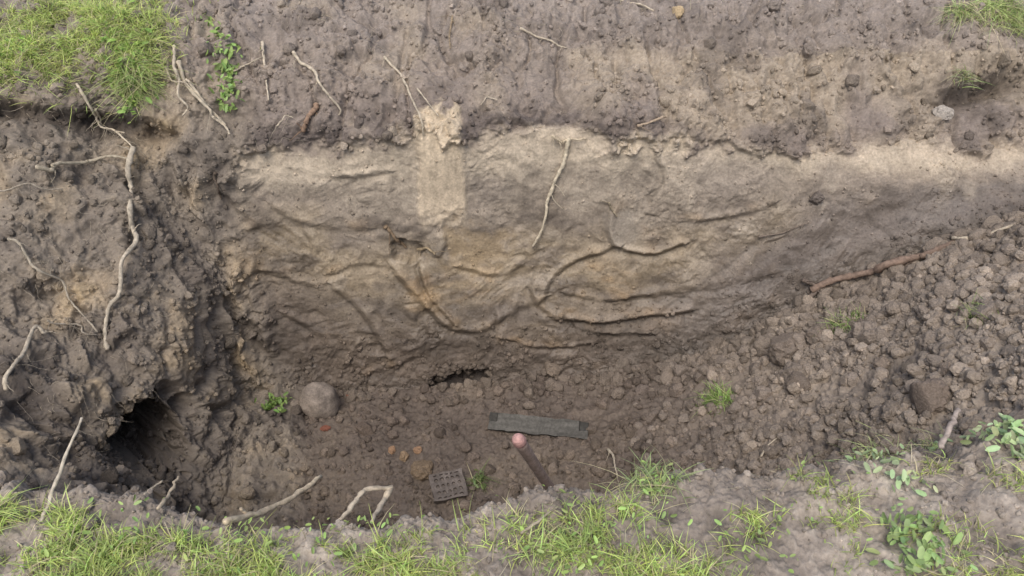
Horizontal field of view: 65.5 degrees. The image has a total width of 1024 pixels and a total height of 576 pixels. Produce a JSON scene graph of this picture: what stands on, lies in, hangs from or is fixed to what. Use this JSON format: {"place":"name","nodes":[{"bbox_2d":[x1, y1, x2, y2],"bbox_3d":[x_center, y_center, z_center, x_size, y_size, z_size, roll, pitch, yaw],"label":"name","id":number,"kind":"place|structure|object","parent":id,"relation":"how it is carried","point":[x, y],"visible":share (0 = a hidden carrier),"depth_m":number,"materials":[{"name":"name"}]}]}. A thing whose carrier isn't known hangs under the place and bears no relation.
{"place":"outdoors","nodes":[
{"label":"outdoors","id":0,"kind":"place"},
{"bbox_2d":[0,0,260,129],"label":"bank grass","id":1,"kind":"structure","parent":0,"point":[92,11],"depth_m":3.34,"materials":[{"name":"green plant"}]},
{"bbox_2d":[0,0,1023,575],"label":"ground","id":2,"kind":"structure","parent":0,"point":[712,244],"depth_m":3.52,"materials":[{"name":"soil"}]},
{"bbox_2d":[2,324,60,391],"bbox_3d":[-1.747,0.250,2.871,0.098,0.067,0.342,0,40,0],"label":"tree root","id":3,"kind":"object","parent":2,"relation":"on","point":[5,378],"visible":1,"depth_m":2.88,"materials":[{"name":"beige plant"}]},
{"bbox_2d":[0,182,79,200],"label":"tree root","id":4,"kind":"object","parent":2,"relation":"on","point":[30,184],"visible":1,"depth_m":3.10,"materials":[{"name":"beige plant"}]},
{"bbox_2d":[7,237,97,346],"bbox_3d":[-1.734,-0.018,3.079,0.386,0.326,0.149,30,49,31],"label":"tree root","id":5,"kind":"object","parent":2,"relation":"on","point":[25,255],"visible":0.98,"depth_m":3.06,"materials":[{"name":"beige plant"}]},
{"bbox_2d":[39,417,82,521],"bbox_3d":[-1.067,0.437,1.869,0.022,0.130,0.248,7,40,8],"label":"dead stick","id":6,"kind":"object","parent":2,"relation":"on","point":[53,487],"visible":0.91,"depth_m":1.88,"materials":[{"name":"beige wood"}]},
{"bbox_2d":[47,319,97,338],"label":"tree root","id":7,"kind":"object","parent":2,"relation":"on","point":[70,324],"visible":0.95,"depth_m":3.06,"materials":[{"name":"beige plant"}]},
{"bbox_2d":[35,155,125,183],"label":"tree root","id":8,"kind":"object","parent":2,"relation":"on","point":[47,169],"visible":1,"depth_m":3.21,"materials":[{"name":"beige plant"}]},
{"bbox_2d":[0,0,165,123],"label":"grass","id":9,"kind":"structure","parent":2,"relation":"on","point":[148,99],"depth_m":3.32,"materials":[{"name":"green plant"}]},
{"bbox_2d":[70,83,136,145],"bbox_3d":[-1.664,-0.714,3.302,0.264,0.249,0.086,14,42,16],"label":"tree root","id":10,"kind":"object","parent":2,"relation":"on","point":[91,107],"visible":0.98,"depth_m":3.31,"materials":[{"name":"beige plant"}]},
{"bbox_2d":[86,109,124,143],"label":"tree root","id":11,"kind":"object","parent":2,"relation":"on","point":[98,115],"visible":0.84,"depth_m":3.36,"materials":[{"name":"beige plant"}]},
{"bbox_2d":[103,145,139,349],"bbox_3d":[-1.569,-0.145,3.228,0.114,0.593,0.697,-2,40,-2],"label":"tree root","id":12,"kind":"object","parent":2,"relation":"on","point":[131,223],"visible":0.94,"depth_m":3.22,"materials":[{"name":"beige plant"}]},
{"bbox_2d":[134,480,162,501],"bbox_3d":[-0.864,0.483,1.893,0.010,0.025,0.087,18,43,20],"label":"dead stick","id":13,"kind":"object","parent":2,"relation":"on","point":[153,487],"visible":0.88,"depth_m":1.90,"materials":[{"name":"beige wood"}]},
{"bbox_2d":[156,476,179,509],"bbox_3d":[-0.808,0.480,1.872,0.014,0.040,0.116,0,40,0],"label":"dead stick","id":14,"kind":"object","parent":2,"relation":"on","point":[165,499],"visible":1,"depth_m":1.87,"materials":[{"name":"beige wood"}]},
{"bbox_2d":[172,44,188,115],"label":"tree root","id":15,"kind":"object","parent":2,"relation":"on","point":[177,76],"visible":0.99,"depth_m":3.34,"materials":[{"name":"beige plant"}]},
{"bbox_2d":[163,67,221,119],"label":"tree root","id":16,"kind":"object","parent":2,"relation":"on","point":[181,82],"visible":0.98,"depth_m":3.35,"materials":[{"name":"beige plant"}]},
{"bbox_2d":[176,60,229,134],"bbox_3d":[-1.316,-0.796,3.349,0.087,0.249,0.295,-32,49,-32],"label":"tree root","id":17,"kind":"object","parent":2,"relation":"on","point":[193,93],"visible":1,"depth_m":3.36,"materials":[{"name":"beige plant"}]},
{"bbox_2d":[184,78,225,124],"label":"tree root","id":18,"kind":"object","parent":2,"relation":"on","point":[190,84],"visible":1,"depth_m":3.36,"materials":[{"name":"beige plant"}]},
{"bbox_2d":[206,172,225,199],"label":"tree root","id":19,"kind":"object","parent":2,"relation":"on","point":[215,180],"visible":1,"depth_m":3.43,"materials":[{"name":"brown plant"}]},
{"bbox_2d":[200,15,244,111],"bbox_3d":[-1.250,-0.986,3.473,0.163,0.290,0.439,-9,41,-11],"label":"hanging weed","id":20,"kind":"object","parent":2,"relation":"on","point":[223,65],"visible":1,"depth_m":3.42,"materials":[{"name":"green plant"}]},
{"bbox_2d":[233,56,260,71],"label":"tree root","id":21,"kind":"object","parent":2,"relation":"on","point":[240,67],"visible":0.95,"depth_m":3.46,"materials":[{"name":"beige plant"}]},
{"bbox_2d":[252,41,268,100],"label":"tree root","id":22,"kind":"object","parent":2,"relation":"on","point":[263,51],"visible":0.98,"depth_m":3.46,"materials":[{"name":"beige plant"}]},
{"bbox_2d":[222,475,322,524],"bbox_3d":[-0.585,0.517,1.973,0.029,0.220,0.319,18,43,20],"label":"dead stick","id":23,"kind":"object","parent":2,"relation":"on","point":[258,513],"visible":0.98,"depth_m":1.94,"materials":[{"name":"beige wood"}]},
{"bbox_2d":[254,392,293,412],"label":"nettle seedling","id":24,"kind":"object","parent":2,"relation":"on","point":[269,405],"visible":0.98,"depth_m":3.78,"materials":[{"name":"green plant"}]},
{"bbox_2d":[268,115,292,143],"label":"tree root","id":25,"kind":"object","parent":2,"relation":"on","point":[278,124],"visible":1,"depth_m":3.37,"materials":[{"name":"beige plant"}]},
{"bbox_2d":[290,103,318,140],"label":"tree root","id":26,"kind":"object","parent":2,"relation":"on","point":[313,110],"visible":1,"depth_m":3.40,"materials":[{"name":"brown plant"}]},
{"bbox_2d":[291,50,341,115],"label":"tree root","id":27,"kind":"object","parent":2,"relation":"on","point":[293,52],"visible":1,"depth_m":3.41,"materials":[{"name":"beige plant"}]},
{"bbox_2d":[299,382,339,419],"bbox_3d":[-0.919,0.537,3.785,0.190,0.206,0.172,0,40,0],"label":"round stone","id":28,"kind":"object","parent":2,"relation":"on","point":[317,400],"visible":0.95,"depth_m":3.72,"materials":[{"name":"beige stone"}]},
{"bbox_2d":[320,425,330,430],"bbox_3d":[-0.867,0.651,3.706,0.051,0.022,0.032,0,40,0],"label":"brick fragment","id":29,"kind":"object","parent":2,"relation":"on","point":[325,428],"visible":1,"depth_m":3.70,"materials":[{"name":"brick"}]},
{"bbox_2d":[339,485,392,523],"bbox_3d":[-0.351,0.520,1.914,0.087,0.077,0.162,7,40,8],"label":"dead stick","id":30,"kind":"object","parent":2,"relation":"on","point":[382,502],"visible":0.98,"depth_m":1.92,"materials":[{"name":"beige wood"}]},
{"bbox_2d":[383,225,406,253],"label":"tree root","id":31,"kind":"object","parent":2,"relation":"on","point":[387,228],"visible":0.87,"depth_m":3.62,"materials":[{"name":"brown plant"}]},
{"bbox_2d":[381,56,423,135],"bbox_3d":[-0.477,-0.832,3.447,0.089,0.215,0.395,-17,43,-19],"label":"tree root","id":32,"kind":"object","parent":2,"relation":"on","point":[399,73],"visible":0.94,"depth_m":3.44,"materials":[{"name":"beige plant"}]},
{"bbox_2d":[416,88,438,115],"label":"tree root","id":33,"kind":"object","parent":2,"relation":"on","point":[419,91],"visible":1,"depth_m":3.41,"materials":[{"name":"beige plant"}]},
{"bbox_2d":[417,247,444,255],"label":"tree root","id":34,"kind":"object","parent":2,"relation":"on","point":[424,248],"visible":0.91,"depth_m":3.65,"materials":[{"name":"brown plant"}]},
{"bbox_2d":[435,15,454,48],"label":"tree root","id":35,"kind":"object","parent":2,"relation":"on","point":[450,28],"visible":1,"depth_m":3.63,"materials":[{"name":"beige plant"}]},
{"bbox_2d":[429,468,467,503],"bbox_3d":[-0.274,0.851,3.424,0.153,0.033,0.127,-9,59,-11],"label":"perforated tile","id":36,"kind":"object","parent":2,"relation":"on","point":[445,486],"visible":1,"depth_m":3.41,"materials":[{"name":"ceramic"}]},
{"bbox_2d":[469,469,488,488],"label":"nettle seedling","id":37,"kind":"object","parent":2,"relation":"on","point":[482,475],"visible":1,"depth_m":3.46,"materials":[{"name":"green plant"}]},
{"bbox_2d":[464,459,503,491],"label":"grass tuft","id":38,"kind":"object","parent":2,"relation":"on","point":[478,480],"visible":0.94,"depth_m":3.46,"materials":[{"name":"green plant"}]},
{"bbox_2d":[17,447,968,575],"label":"clover","id":39,"kind":"object","parent":2,"relation":"on","point":[389,532],"visible":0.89,"depth_m":1.77,"materials":[{"name":"green plant"}]},
{"bbox_2d":[0,2,1018,468],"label":"rootlets","id":40,"kind":"object","parent":2,"relation":"on","point":[262,144],"visible":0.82,"depth_m":3.27,"materials":[{"name":"brown plant"}]},
{"bbox_2d":[0,0,1023,575],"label":"soil clods","id":41,"kind":"object","parent":2,"relation":"on","point":[970,272],"visible":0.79,"depth_m":3.36,"materials":[{"name":"brown soil"}]},
{"bbox_2d":[3,0,1020,575],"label":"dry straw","id":42,"kind":"object","parent":2,"relation":"on","point":[723,464],"visible":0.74,"depth_m":1.92,"materials":[{"name":"beige plant"}]},
{"bbox_2d":[512,433,553,489],"bbox_3d":[0.130,0.742,3.059,0.049,0.820,0.360,31,49,32],"label":"wooden pole","id":43,"kind":"object","parent":2,"relation":"on","point":[522,446],"visible":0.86,"depth_m":2.83,"materials":[{"name":"brown wood"}]},
{"bbox_2d":[487,412,588,438],"bbox_3d":[0.117,0.630,3.634,0.468,0.034,0.087,4,69,13],"label":"weathered plank","id":44,"kind":"object","parent":2,"relation":"on","point":[524,424],"visible":1,"depth_m":3.62,"materials":[{"name":"grey wood"}]},
{"bbox_2d":[520,502,564,534],"bbox_3d":[0.088,0.525,1.846,0.020,0.069,0.186,31,49,32],"label":"dead stick","id":45,"kind":"object","parent":2,"relation":"on","point":[537,521],"visible":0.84,"depth_m":1.79,"materials":[{"name":"beige wood"}]},
{"bbox_2d":[520,27,566,52],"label":"tree root","id":46,"kind":"object","parent":2,"relation":"on","point":[536,36],"visible":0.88,"depth_m":3.63,"materials":[{"name":"beige plant"}]},
{"bbox_2d":[76,0,1023,124],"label":"hanging grass","id":47,"kind":"structure","parent":2,"relation":"on","point":[1016,19],"depth_m":3.58,"materials":[{"name":"green plant"}]},
{"bbox_2d":[532,138,570,246],"bbox_3d":[0.194,-0.409,3.551,0.209,0.507,0.072,-26,47,-28],"label":"tree root","id":48,"kind":"object","parent":2,"relation":"on","point":[565,155],"visible":1,"depth_m":3.53,"materials":[{"name":"beige plant"}]},
{"bbox_2d":[502,503,607,575],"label":"grass tuft","id":49,"kind":"object","parent":2,"relation":"on","point":[549,552],"visible":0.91,"depth_m":1.75,"materials":[{"name":"green plant"}]},
{"bbox_2d":[551,134,588,155],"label":"tree root","id":50,"kind":"object","parent":2,"relation":"on","point":[557,139],"visible":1,"depth_m":3.44,"materials":[{"name":"beige plant"}]},
{"bbox_2d":[600,200,616,216],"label":"tree root","id":51,"kind":"object","parent":2,"relation":"on","point":[609,203],"visible":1,"depth_m":3.58,"materials":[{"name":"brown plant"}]},
{"bbox_2d":[606,448,621,478],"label":"tree root","id":52,"kind":"object","parent":2,"relation":"on","point":[610,452],"visible":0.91,"depth_m":3.34,"materials":[{"name":"beige plant"}]},
{"bbox_2d":[615,0,653,12],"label":"tree root","id":53,"kind":"object","parent":2,"relation":"on","point":[645,6],"visible":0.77,"depth_m":3.75,"materials":[{"name":"beige plant"}]},
{"bbox_2d":[570,441,711,522],"bbox_3d":[0.323,0.472,1.935,0.303,0.158,0.269,-9,41,-10],"label":"grass tuft","id":54,"kind":"object","parent":2,"relation":"on","point":[649,473],"visible":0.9,"depth_m":1.92,"materials":[{"name":"green plant"}]},
{"bbox_2d":[637,115,666,132],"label":"tree root","id":55,"kind":"object","parent":2,"relation":"on","point":[651,121],"visible":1,"depth_m":3.41,"materials":[{"name":"beige plant"}]},
{"bbox_2d":[694,380,734,417],"bbox_3d":[0.874,0.472,3.424,0.274,0.146,0.271,0,40,0],"label":"grass tuft","id":56,"kind":"object","parent":2,"relation":"on","point":[715,395],"visible":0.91,"depth_m":3.41,"materials":[{"name":"green plant"}]},
{"bbox_2d":[758,222,807,240],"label":"tree root","id":57,"kind":"object","parent":2,"relation":"on","point":[782,232],"visible":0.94,"depth_m":3.60,"materials":[{"name":"plant"}]},
{"bbox_2d":[802,278,822,288],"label":"tree root","id":58,"kind":"object","parent":2,"relation":"on","point":[806,281],"visible":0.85,"depth_m":3.62,"materials":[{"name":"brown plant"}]},
{"bbox_2d":[809,289,820,297],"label":"tree root","id":59,"kind":"object","parent":2,"relation":"on","point":[812,294],"visible":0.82,"depth_m":3.63,"materials":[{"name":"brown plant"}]},
{"bbox_2d":[817,301,867,332],"bbox_3d":[1.363,0.128,3.315,0.261,0.166,0.228,-26,46,-27],"label":"grass tuft","id":60,"kind":"object","parent":2,"relation":"on","point":[848,319],"visible":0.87,"depth_m":3.31,"materials":[{"name":"green plant"}]},
{"bbox_2d":[824,423,910,460],"bbox_3d":[1.162,0.532,2.575,0.259,0.160,0.270,-15,42,-17],"label":"grass tuft","id":61,"kind":"object","parent":2,"relation":"on","point":[871,447],"visible":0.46,"depth_m":2.59,"materials":[{"name":"green plant"}]},
{"bbox_2d":[810,240,954,292],"bbox_3d":[1.630,-0.095,3.522,0.547,0.334,0.081,6,40,7],"label":"thick root","id":62,"kind":"object","parent":2,"relation":"on","point":[881,267],"visible":0.95,"depth_m":3.49,"materials":[{"name":"brown plant"}]},
{"bbox_2d":[815,434,952,499],"bbox_3d":[1.070,0.493,2.107,0.587,0.368,0.229,-20,44,-22],"label":"broadleaf weed","id":63,"kind":"object","parent":2,"relation":"on","point":[904,476],"visible":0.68,"depth_m":1.93,"materials":[{"name":"green plant"}]},
{"bbox_2d":[865,487,977,574],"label":"broadleaf weed","id":64,"kind":"object","parent":2,"relation":"on","point":[929,555],"visible":0.98,"depth_m":1.74,"materials":[{"name":"green plant"}]},
{"bbox_2d":[892,420,955,449],"bbox_3d":[1.256,0.481,2.392,0.191,0.141,0.274,25,46,26],"label":"grass tuft","id":65,"kind":"object","parent":2,"relation":"on","point":[922,444],"visible":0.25,"depth_m":2.43,"materials":[{"name":"green plant"}]},
{"bbox_2d":[938,408,960,448],"bbox_3d":[1.095,0.351,1.992,0.020,0.039,0.131,28,47,29],"label":"dead stick","id":66,"kind":"object","parent":2,"relation":"on","point":[947,433],"visible":1,"depth_m":1.98,"materials":[{"name":"beige wood"}]},
{"bbox_2d":[948,65,982,89],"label":"grass tuft","id":67,"kind":"object","parent":2,"relation":"on","point":[963,75],"visible":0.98,"depth_m":3.57,"materials":[{"name":"green plant"}]},
{"bbox_2d":[955,291,998,328],"bbox_3d":[1.650,0.090,2.810,0.177,0.101,0.199,29,48,30],"label":"grass tuft","id":68,"kind":"object","parent":2,"relation":"on","point":[970,316],"visible":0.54,"depth_m":2.80,"materials":[{"name":"green plant"}]},
{"bbox_2d":[950,220,1021,242],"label":"tree root","id":69,"kind":"object","parent":2,"relation":"on","point":[955,238],"visible":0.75,"depth_m":3.31,"materials":[{"name":"beige plant"}]},
{"bbox_2d":[959,412,1023,458],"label":"broadleaf weed","id":70,"kind":"object","parent":2,"relation":"on","point":[1011,423],"visible":0.98,"depth_m":2.00,"materials":[{"name":"green plant"}]},
{"bbox_2d":[0,443,1023,575],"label":"verge grass","id":71,"kind":"structure","parent":0,"point":[67,542],"depth_m":1.76,"materials":[{"name":"green plant"}]}
]}

